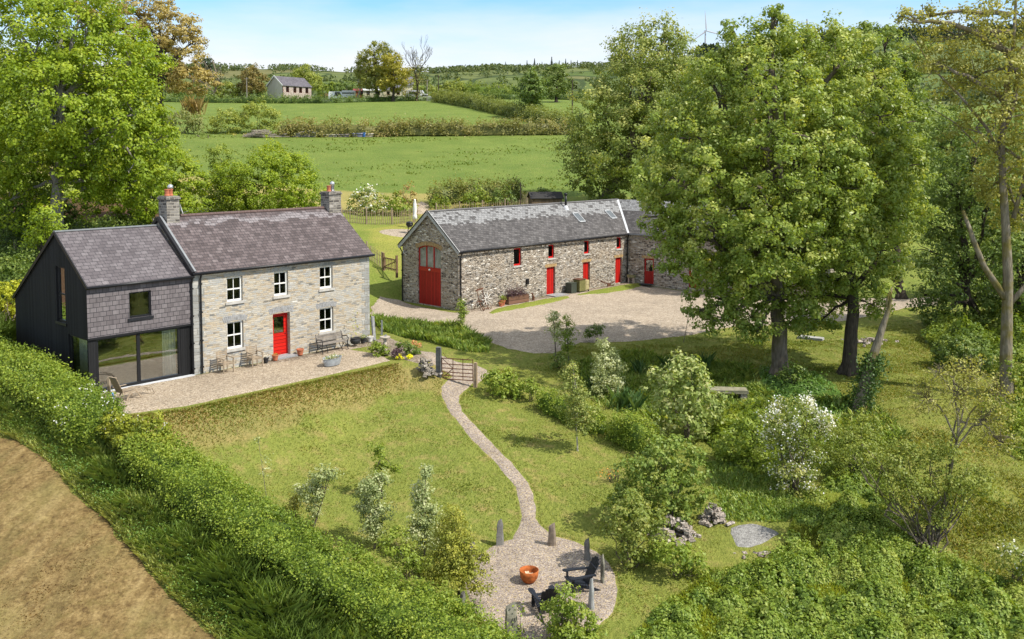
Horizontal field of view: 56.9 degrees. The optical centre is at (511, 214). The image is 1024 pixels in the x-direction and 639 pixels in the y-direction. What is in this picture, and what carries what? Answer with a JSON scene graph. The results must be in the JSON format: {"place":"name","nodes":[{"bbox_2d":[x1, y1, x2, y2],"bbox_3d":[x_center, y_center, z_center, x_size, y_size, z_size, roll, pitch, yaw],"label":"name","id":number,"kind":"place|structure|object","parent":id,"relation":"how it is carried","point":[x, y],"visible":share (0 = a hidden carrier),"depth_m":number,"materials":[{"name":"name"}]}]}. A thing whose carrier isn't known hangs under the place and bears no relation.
{"place":"outdoors","nodes":[
{"label":"outdoors","id":0,"kind":"place"},
{"bbox_2d":[0,436,216,638],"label":"mown field","id":1,"kind":"structure","parent":0,"point":[21,504],"depth_m":27.27,"materials":[{"name":"beige plant"}]},
{"bbox_2d":[421,351,489,382],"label":"path beyond gate","id":2,"kind":"structure","parent":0,"point":[432,357],"depth_m":45.91,"materials":[{"name":"beige gravel"}]},
{"bbox_2d":[441,376,547,538],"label":"garden path","id":3,"kind":"structure","parent":0,"point":[529,525],"depth_m":36.70,"materials":[{"name":"beige gravel"}]},
{"bbox_2d":[0,37,1023,638],"bbox_3d":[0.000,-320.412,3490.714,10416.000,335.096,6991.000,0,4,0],"label":"ground","id":4,"kind":"structure","parent":0,"point":[722,549],"depth_m":40.55,"materials":[{"name":"green plant"}]},
{"bbox_2d":[0,277,23,320],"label":"golden bush","id":5,"kind":"object","parent":4,"relation":"on","point":[7,292],"visible":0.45,"depth_m":48.15,"materials":[{"name":"yellow plant"}]},
{"bbox_2d":[17,191,70,256],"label":"tree","id":6,"kind":"object","parent":4,"relation":"on","point":[37,219],"visible":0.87,"depth_m":49.43,"materials":[{"name":"green plant"}]},
{"bbox_2d":[0,155,90,225],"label":"shade tree","id":7,"kind":"object","parent":4,"relation":"on","point":[69,212],"visible":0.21,"depth_m":62.67,"materials":[{"name":"green plant"}]},
{"bbox_2d":[0,327,131,455],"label":"clipped hedge","id":8,"kind":"object","parent":4,"relation":"on","point":[76,407],"visible":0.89,"depth_m":35.85,"materials":[{"name":"green plant"}]},
{"bbox_2d":[0,209,149,303],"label":"weed undergrowth","id":9,"kind":"object","parent":4,"relation":"on","point":[14,266],"visible":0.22,"depth_m":57.94,"materials":[{"name":"green plant"}]},
{"bbox_2d":[0,0,187,235],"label":"beech tree","id":10,"kind":"object","parent":4,"relation":"on","point":[60,74],"visible":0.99,"depth_m":56.44,"materials":[{"name":"green plant"}]},
{"bbox_2d":[92,405,176,450],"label":"lime bush","id":11,"kind":"object","parent":4,"relation":"on","point":[119,421],"visible":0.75,"depth_m":33.09,"materials":[{"name":"green plant"}]},
{"bbox_2d":[63,0,223,145],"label":"copper tree","id":12,"kind":"object","parent":4,"relation":"on","point":[166,42],"visible":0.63,"depth_m":116.18,"materials":[{"name":"brown plant"}]},
{"bbox_2d":[81,132,217,224],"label":"young beech","id":13,"kind":"object","parent":4,"relation":"on","point":[148,216],"visible":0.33,"depth_m":65.30,"materials":[{"name":"green plant"}]},
{"bbox_2d":[166,108,207,132],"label":"bush","id":14,"kind":"object","parent":4,"relation":"on","point":[194,122],"visible":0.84,"depth_m":135.57,"materials":[{"name":"green plant"}]},
{"bbox_2d":[12,181,374,393],"bbox_3d":[-15.176,2.875,46.721,8.120,8.870,15.035,4,5,42],"label":"farmhouse","id":15,"kind":"object","parent":4,"relation":"on","point":[284,283],"visible":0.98,"depth_m":43.59,"materials":[{"name":"stone"}]},
{"bbox_2d":[162,329,175,375],"bbox_3d":[-15.153,6.034,41.833,0.121,2.160,0.650,4,5,42],"label":"curtain","id":16,"kind":"object","parent":15,"relation":"hanging from","point":[169,350],"visible":1,"depth_m":41.82,"materials":[{"name":"fabric"}]},
{"bbox_2d":[273,313,285,354],"bbox_3d":[-11.332,5.848,45.980,0.094,1.980,0.810,4,5,42],"label":"door","id":17,"kind":"structure","parent":15,"relation":"in","point":[279,339],"depth_m":46.05,"materials":[{"name":"red wood"}]},
{"bbox_2d":[203,107,243,134],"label":"bush","id":18,"kind":"object","parent":4,"relation":"on","point":[234,116],"visible":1,"depth_m":138.15,"materials":[{"name":"green plant"}]},
{"bbox_2d":[194,142,258,211],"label":"tree","id":19,"kind":"object","parent":4,"relation":"on","point":[217,151],"visible":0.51,"depth_m":74.38,"materials":[{"name":"green plant"}]},
{"bbox_2d":[0,304,463,638],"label":"tall grass","id":20,"kind":"structure","parent":4,"relation":"on","point":[253,592],"depth_m":27.78,"materials":[{"name":"green plant"}]},
{"bbox_2d":[103,349,389,413],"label":"terrace gravel","id":21,"kind":"structure","parent":4,"relation":"on","point":[192,390],"depth_m":41.21,"materials":[{"name":"beige gravel"}]},
{"bbox_2d":[235,62,268,97],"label":"farm tree","id":22,"kind":"object","parent":4,"relation":"on","point":[253,84],"visible":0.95,"depth_m":240.03,"materials":[{"name":"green plant"}]},
{"bbox_2d":[232,95,282,132],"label":"bush","id":23,"kind":"object","parent":4,"relation":"on","point":[270,113],"visible":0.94,"depth_m":139.48,"materials":[{"name":"green plant"}]},
{"bbox_2d":[129,363,399,416],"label":"edge grass","id":24,"kind":"structure","parent":4,"relation":"on","point":[268,390],"depth_m":39.68,"materials":[{"name":"green plant"}]},
{"bbox_2d":[205,131,326,211],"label":"tree","id":25,"kind":"object","parent":4,"relation":"on","point":[291,199],"visible":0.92,"depth_m":72.79,"materials":[{"name":"green plant"}]},
{"bbox_2d":[129,364,415,443],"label":"bank grass","id":26,"kind":"structure","parent":4,"relation":"on","point":[214,406],"depth_m":38.87,"materials":[{"name":"green plant"}]},
{"bbox_2d":[266,75,312,98],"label":"grey farmhouse","id":27,"kind":"object","parent":4,"relation":"on","point":[280,85],"visible":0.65,"depth_m":245.68,"materials":[{"name":"pink stone"}]},
{"bbox_2d":[155,91,430,103],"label":"field hedge","id":28,"kind":"object","parent":4,"relation":"on","point":[281,99],"visible":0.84,"depth_m":210.90,"materials":[{"name":"green plant"}]},
{"bbox_2d":[290,63,323,92],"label":"farm tree","id":29,"kind":"object","parent":4,"relation":"on","point":[300,73],"visible":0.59,"depth_m":264.43,"materials":[{"name":"green plant"}]},
{"bbox_2d":[261,342,372,363],"bbox_3d":[-9.372,6.905,47.067,1.031,0.080,6.771,4,5,42],"label":"slate chip border","id":30,"kind":"object","parent":4,"relation":"on","point":[332,350],"visible":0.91,"depth_m":46.84,"materials":[{"name":"gravel"}]},
{"bbox_2d":[291,462,343,526],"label":"sapling","id":31,"kind":"object","parent":4,"relation":"on","point":[317,488],"visible":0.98,"depth_m":31.18,"materials":[{"name":"green plant"}]},
{"bbox_2d":[116,423,542,638],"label":"clipped hedge","id":32,"kind":"object","parent":4,"relation":"on","point":[186,481],"visible":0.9,"depth_m":27.42,"materials":[{"name":"green plant"}]},
{"bbox_2d":[343,183,387,215],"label":"hawthorn","id":33,"kind":"object","parent":4,"relation":"on","point":[373,205],"visible":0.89,"depth_m":86.43,"materials":[{"name":"white plant"}]},
{"bbox_2d":[351,464,396,549],"bbox_3d":[-4.535,9.455,30.394,1.502,2.867,1.437,3,5,39],"label":"sapling","id":34,"kind":"object","parent":4,"relation":"on","point":[374,511],"visible":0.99,"depth_m":30.20,"materials":[{"name":"green plant"}]},
{"bbox_2d":[354,40,399,96],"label":"farm tree","id":35,"kind":"object","parent":4,"relation":"on","point":[364,62],"visible":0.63,"depth_m":222.63,"materials":[{"name":"green plant"}]},
{"bbox_2d":[341,205,418,224],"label":"paling fence","id":36,"kind":"object","parent":4,"relation":"on","point":[366,218],"visible":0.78,"depth_m":82.25,"materials":[{"name":"brown wood"}]},
{"bbox_2d":[366,439,402,498],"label":"sapling","id":37,"kind":"object","parent":4,"relation":"on","point":[377,449],"visible":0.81,"depth_m":33.68,"materials":[{"name":"green plant"}]},
{"bbox_2d":[376,51,413,101],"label":"farm tree","id":38,"kind":"object","parent":4,"relation":"on","point":[393,70],"visible":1,"depth_m":219.24,"materials":[{"name":"green plant"}]},
{"bbox_2d":[380,189,417,214],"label":"rounded bush","id":39,"kind":"object","parent":4,"relation":"on","point":[396,207],"visible":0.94,"depth_m":86.73,"materials":[{"name":"green plant"}]},
{"bbox_2d":[374,525,447,588],"bbox_3d":[-2.992,10.390,28.907,2.334,1.798,1.352,0,4,0],"label":"leafy growth","id":40,"kind":"object","parent":4,"relation":"on","point":[399,550],"visible":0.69,"depth_m":28.70,"materials":[{"name":"green plant"}]},
{"bbox_2d":[392,36,432,100],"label":"bare tree","id":41,"kind":"object","parent":4,"relation":"on","point":[416,73],"visible":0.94,"depth_m":223.61,"materials":[{"name":"brown plant"}]},
{"bbox_2d":[272,111,573,137],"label":"field hedge","id":42,"kind":"object","parent":4,"relation":"on","point":[397,128],"visible":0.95,"depth_m":141.32,"materials":[{"name":"green plant"}]},
{"bbox_2d":[401,463,444,555],"bbox_3d":[-2.806,9.443,29.955,1.433,3.288,1.481,0,4,0],"label":"sapling","id":43,"kind":"object","parent":4,"relation":"on","point":[423,522],"visible":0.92,"depth_m":29.80,"materials":[{"name":"green plant"}]},
{"bbox_2d":[370,311,492,352],"bbox_3d":[-4.768,6.467,53.373,10.604,1.032,4.262,3,5,35],"label":"hedge","id":44,"kind":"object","parent":4,"relation":"on","point":[447,333],"depth_m":52.36,"materials":[{"name":"green plant"}]},
{"bbox_2d":[417,500,498,597],"bbox_3d":[-1.602,9.855,27.268,2.292,3.302,1.487,2,4,28],"label":"bush","id":45,"kind":"object","parent":4,"relation":"on","point":[453,554],"visible":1,"depth_m":27.13,"materials":[{"name":"green plant"}]},
{"bbox_2d":[423,171,526,204],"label":"field hedge","id":46,"kind":"object","parent":4,"relation":"on","point":[452,192],"visible":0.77,"depth_m":92.96,"materials":[{"name":"green plant"}]},
{"bbox_2d":[453,78,519,93],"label":"field hedge","id":47,"kind":"object","parent":4,"relation":"on","point":[477,88],"visible":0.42,"depth_m":246.59,"materials":[{"name":"green plant"}]},
{"bbox_2d":[479,366,527,399],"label":"evergreen bush","id":48,"kind":"object","parent":4,"relation":"on","point":[503,392],"visible":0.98,"depth_m":42.39,"materials":[{"name":"green plant"}]},
{"bbox_2d":[428,87,589,129],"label":"field hedge","id":49,"kind":"object","parent":4,"relation":"on","point":[488,104],"visible":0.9,"depth_m":180.80,"materials":[{"name":"green plant"}]},
{"bbox_2d":[0,33,1023,106],"bbox_3d":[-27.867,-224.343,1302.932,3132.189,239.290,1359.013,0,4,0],"label":"hillside woodland","id":50,"kind":"object","parent":4,"relation":"on","point":[483,70],"visible":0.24,"depth_m":1596.68,"materials":[{"name":"green plant"}]},
{"bbox_2d":[511,66,549,108],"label":"farm tree","id":51,"kind":"object","parent":4,"relation":"on","point":[530,85],"visible":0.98,"depth_m":171.36,"materials":[{"name":"green plant"}]},
{"bbox_2d":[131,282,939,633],"bbox_3d":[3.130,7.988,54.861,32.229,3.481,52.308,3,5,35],"label":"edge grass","id":52,"kind":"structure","parent":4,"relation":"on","point":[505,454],"depth_m":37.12,"materials":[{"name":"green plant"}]},
{"bbox_2d":[465,536,617,638],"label":"fire circle gravel","id":53,"kind":"structure","parent":4,"relation":"on","point":[512,558],"depth_m":28.97,"materials":[{"name":"beige gravel"}]},
{"bbox_2d":[528,585,556,623],"bbox_3d":[0.969,10.980,27.088,0.800,0.985,1.100,-1,4,-15],"label":"garden chair","id":54,"kind":"object","parent":53,"relation":"on","point":[547,594],"visible":0.77,"depth_m":26.87,"materials":[{"name":"black wood"}]},
{"bbox_2d":[562,556,599,593],"bbox_3d":[2.148,10.812,28.388,1.100,0.985,0.800,-1,4,-18],"label":"garden chair","id":55,"kind":"object","parent":53,"relation":"on","point":[584,580],"visible":0.92,"depth_m":28.34,"materials":[{"name":"black wood"}]},
{"bbox_2d":[527,192,563,203],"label":"garden shed","id":56,"kind":"structure","parent":4,"relation":"on","point":[541,197],"depth_m":89.37,"materials":[{"name":"wood"}]},
{"bbox_2d":[540,62,575,101],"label":"farm tree","id":57,"kind":"object","parent":4,"relation":"on","point":[556,86],"visible":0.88,"depth_m":220.60,"materials":[{"name":"green plant"}]},
{"bbox_2d":[555,313,579,360],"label":"sapling","id":58,"kind":"object","parent":4,"relation":"on","point":[566,333],"visible":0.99,"depth_m":48.47,"materials":[{"name":"green plant"}]},
{"bbox_2d":[534,580,608,638],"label":"young bush","id":59,"kind":"object","parent":4,"relation":"on","point":[570,607],"visible":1,"depth_m":25.51,"materials":[{"name":"green plant"}]},
{"bbox_2d":[535,384,610,435],"bbox_3d":[2.484,8.395,40.455,1.554,1.952,4.300,-4,5,-42],"label":"hedge","id":60,"kind":"object","parent":4,"relation":"on","point":[547,402],"visible":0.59,"depth_m":40.47,"materials":[{"name":"green plant"}]},
{"bbox_2d":[140,132,1013,193],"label":"pasture tufts","id":61,"kind":"object","parent":4,"relation":"on","point":[356,140],"visible":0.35,"depth_m":121.92,"materials":[{"name":"green plant"}]},
{"bbox_2d":[552,359,604,450],"bbox_3d":[2.552,7.666,37.553,2.108,3.765,1.733,-3,5,-35],"label":"sapling","id":62,"kind":"object","parent":4,"relation":"on","point":[573,399],"visible":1,"depth_m":37.34,"materials":[{"name":"green plant"}]},
{"bbox_2d":[589,337,627,398],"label":"flowering shrub","id":63,"kind":"object","parent":4,"relation":"on","point":[605,365],"visible":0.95,"depth_m":43.55,"materials":[{"name":"green plant"}]},
{"bbox_2d":[397,193,834,310],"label":"stone barn","id":64,"kind":"structure","parent":4,"relation":"on","point":[450,257],"depth_m":66.99,"materials":[{"name":"grey stone"}]},
{"bbox_2d":[419,270,440,306],"bbox_3d":[-5.459,4.971,63.621,2.322,2.260,0.070,4,5,44],"label":"cart door","id":65,"kind":"structure","parent":64,"relation":"in","point":[429,282],"depth_m":63.63,"materials":[{"name":"red wood"}]},
{"bbox_2d":[604,380,648,413],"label":"iris clump","id":66,"kind":"object","parent":4,"relation":"on","point":[627,399],"visible":0.88,"depth_m":42.14,"materials":[{"name":"green plant"}]},
{"bbox_2d":[544,7,720,200],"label":"broad tree","id":67,"kind":"object","parent":4,"relation":"on","point":[649,81],"visible":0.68,"depth_m":89.50,"materials":[{"name":"green plant"}]},
{"bbox_2d":[604,406,663,458],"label":"hedge","id":68,"kind":"object","parent":4,"relation":"on","point":[627,432],"visible":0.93,"depth_m":37.80,"materials":[{"name":"green plant"}]},
{"bbox_2d":[592,488,678,568],"bbox_3d":[3.925,9.866,29.627,2.407,2.778,1.866,-2,5,-30],"label":"willow bush","id":69,"kind":"object","parent":4,"relation":"on","point":[643,520],"visible":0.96,"depth_m":29.47,"materials":[{"name":"green plant"}]},
{"bbox_2d":[601,431,717,530],"bbox_3d":[5.054,9.014,32.071,3.520,3.432,2.730,-2,4,-27],"label":"bush","id":70,"kind":"object","parent":4,"relation":"on","point":[676,481],"visible":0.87,"depth_m":31.75,"materials":[{"name":"green plant"}]},
{"bbox_2d":[647,514,701,545],"bbox_3d":[5.229,10.410,31.575,2.104,0.767,1.494,2,5,29],"label":"stone pile","id":71,"kind":"object","parent":4,"relation":"on","point":[684,531],"visible":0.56,"depth_m":31.25,"materials":[{"name":"grey stone"}]},
{"bbox_2d":[645,533,716,580],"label":"bush","id":72,"kind":"object","parent":4,"relation":"on","point":[657,555],"visible":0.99,"depth_m":29.02,"materials":[{"name":"green plant"}]},
{"bbox_2d":[639,349,734,442],"bbox_3d":[7.246,7.497,38.889,4.021,4.075,2.898,0,4,0],"label":"whitebeam","id":73,"kind":"object","parent":4,"relation":"on","point":[689,411],"visible":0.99,"depth_m":38.69,"materials":[{"name":"green plant"}]},
{"bbox_2d":[698,502,734,526],"bbox_3d":[6.968,10.229,32.356,1.266,0.663,1.059,0,4,0],"label":"stone pile","id":74,"kind":"object","parent":4,"relation":"on","point":[715,514],"visible":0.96,"depth_m":32.20,"materials":[{"name":"grey stone"}]},
{"bbox_2d":[699,403,782,475],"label":"bramble undergrowth","id":75,"kind":"object","parent":4,"relation":"on","point":[718,429],"visible":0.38,"depth_m":38.73,"materials":[{"name":"green plant"}]},
{"bbox_2d":[707,398,779,470],"bbox_3d":[9.092,8.564,36.784,2.592,2.843,2.319,3,5,40],"label":"elder bush","id":76,"kind":"object","parent":4,"relation":"on","point":[739,446],"visible":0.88,"depth_m":36.51,"materials":[{"name":"green plant"}]},
{"bbox_2d":[731,524,778,546],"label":"stone dust patch","id":77,"kind":"object","parent":4,"relation":"on","point":[748,535],"visible":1,"depth_m":31.50,"materials":[{"name":"grey gravel"}]},
{"bbox_2d":[704,457,810,521],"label":"rough grass","id":78,"kind":"structure","parent":4,"relation":"on","point":[763,498],"depth_m":34.11,"materials":[{"name":"green plant"}]},
{"bbox_2d":[622,3,934,375],"bbox_3d":[12.543,-0.946,46.638,12.356,18.858,14.669,4,6,45],"label":"sycamore tree","id":79,"kind":"object","parent":4,"relation":"on","point":[784,149],"visible":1,"depth_m":44.83,"materials":[{"name":"green plant"}]},
{"bbox_2d":[775,359,815,385],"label":"ivy bush","id":80,"kind":"object","parent":4,"relation":"on","point":[798,369],"visible":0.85,"depth_m":45.39,"materials":[{"name":"green plant"}]},
{"bbox_2d":[754,390,839,497],"bbox_3d":[10.310,8.414,34.563,3.030,3.932,2.694,0,4,0],"label":"hawthorn","id":81,"kind":"object","parent":4,"relation":"on","point":[798,431],"visible":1,"depth_m":34.26,"materials":[{"name":"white plant"}]},
{"bbox_2d":[759,357,849,414],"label":"weed undergrowth","id":82,"kind":"object","parent":4,"relation":"on","point":[781,386],"visible":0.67,"depth_m":44.86,"materials":[{"name":"green plant"}]},
{"bbox_2d":[624,461,1023,638],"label":"bramble undergrowth","id":83,"kind":"object","parent":4,"relation":"on","point":[869,565],"visible":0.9,"depth_m":28.13,"materials":[{"name":"green plant"}]},
{"bbox_2d":[758,131,947,376],"bbox_3d":[17.221,1.850,46.762,8.850,12.914,7.818,0,4,0],"label":"sycamore tree","id":84,"kind":"object","parent":4,"relation":"on","point":[850,282],"visible":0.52,"depth_m":46.38,"materials":[{"name":"green plant"}]},
{"bbox_2d":[816,407,892,477],"bbox_3d":[12.954,8.885,36.019,3.204,2.842,2.076,-3,5,-33],"label":"bush","id":85,"kind":"object","parent":4,"relation":"on","point":[837,456],"visible":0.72,"depth_m":35.81,"materials":[{"name":"green plant"}]},
{"bbox_2d":[695,21,1023,56],"bbox_3d":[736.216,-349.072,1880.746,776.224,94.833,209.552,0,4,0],"label":"spruce plantation","id":86,"kind":"object","parent":4,"relation":"on","point":[713,45],"visible":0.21,"depth_m":1826.47,"materials":[{"name":"green plant"}]},
{"bbox_2d":[839,280,906,413],"bbox_3d":[16.125,6.171,42.326,2.619,6.470,1.846,0,4,0],"label":"leaning tree","id":87,"kind":"object","parent":4,"relation":"on","point":[871,369],"visible":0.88,"depth_m":42.13,"materials":[{"name":"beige plant"}]},
{"bbox_2d":[825,20,954,298],"bbox_3d":[26.066,-3.604,66.976,9.070,19.793,8.139,0,4,0],"label":"sycamore tree","id":88,"kind":"object","parent":4,"relation":"on","point":[913,75],"visible":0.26,"depth_m":64.70,"materials":[{"name":"green plant"}]},
{"bbox_2d":[840,425,1009,552],"bbox_3d":[13.402,9.113,30.705,5.390,4.419,2.545,-1,4,-17],"label":"hazel bush","id":89,"kind":"object","parent":4,"relation":"on","point":[972,483],"visible":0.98,"depth_m":30.58,"materials":[{"name":"green plant"}]},
{"bbox_2d":[891,0,1023,397],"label":"tall tree","id":90,"kind":"object","parent":4,"relation":"on","point":[1003,190],"visible":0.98,"depth_m":42.82,"materials":[{"name":"green plant"}]},
{"bbox_2d":[929,331,993,369],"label":"shady bush","id":91,"kind":"object","parent":4,"relation":"on","point":[943,352],"visible":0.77,"depth_m":47.79,"materials":[{"name":"green plant"}]},
{"bbox_2d":[900,340,1023,541],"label":"twiggy tree","id":92,"kind":"object","parent":4,"relation":"on","point":[971,375],"visible":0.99,"depth_m":30.80,"materials":[{"name":"green plant"}]},
{"bbox_2d":[902,200,1021,300],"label":"shade tree","id":93,"kind":"object","parent":4,"relation":"on","point":[923,253],"visible":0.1,"depth_m":66.65,"materials":[{"name":"green plant"}]},
{"bbox_2d":[905,110,1023,326],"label":"shade tree","id":94,"kind":"object","parent":4,"relation":"on","point":[949,244],"visible":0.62,"depth_m":55.74,"materials":[{"name":"green plant"}]},
{"bbox_2d":[911,103,1023,255],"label":"shade tree","id":95,"kind":"object","parent":4,"relation":"on","point":[953,109],"visible":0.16,"depth_m":76.67,"materials":[{"name":"green plant"}]},
{"bbox_2d":[920,303,1023,361],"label":"weed undergrowth","id":96,"kind":"object","parent":4,"relation":"on","point":[967,326],"visible":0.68,"depth_m":51.40,"materials":[{"name":"green plant"}]},
{"bbox_2d":[961,146,1023,328],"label":"shade tree","id":97,"kind":"object","parent":4,"relation":"on","point":[1018,280],"visible":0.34,"depth_m":53.64,"materials":[{"name":"green plant"}]},
{"bbox_2d":[978,386,1023,461],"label":"bush","id":98,"kind":"object","parent":4,"relation":"on","point":[1018,424],"visible":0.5,"depth_m":40.39,"materials":[{"name":"green plant"}]},
{"bbox_2d":[987,344,1023,391],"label":"shady bush","id":99,"kind":"object","parent":4,"relation":"on","point":[1018,372],"visible":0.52,"depth_m":43.69,"materials":[{"name":"green plant"}]},
{"bbox_2d":[993,539,1023,586],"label":"flowering bush","id":100,"kind":"object","parent":4,"relation":"on","point":[1018,572],"visible":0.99,"depth_m":29.28,"materials":[{"name":"green plant"}]},
{"bbox_2d":[0,0,1023,71],"label":"sky","id":101,"kind":"structure","parent":0,"point":[329,34],"materials":[{"name":"blue"}]},
{"bbox_2d":[370,285,937,352],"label":"driveway","id":102,"kind":"structure","parent":0,"point":[643,312],"depth_m":59.33,"materials":[{"name":"beige gravel"}]},
{"bbox_2d":[562,348,912,474],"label":"rough grass","id":103,"kind":"structure","parent":0,"point":[731,373],"depth_m":44.13,"materials":[{"name":"green plant"}]},
{"bbox_2d":[571,331,955,402],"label":"rough grass","id":104,"kind":"structure","parent":0,"point":[885,346],"depth_m":50.33,"materials":[{"name":"green plant"}]},
{"bbox_2d":[872,399,1023,582],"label":"rough grass","id":105,"kind":"structure","parent":0,"point":[995,518],"depth_m":33.48,"materials":[{"name":"green plant"}]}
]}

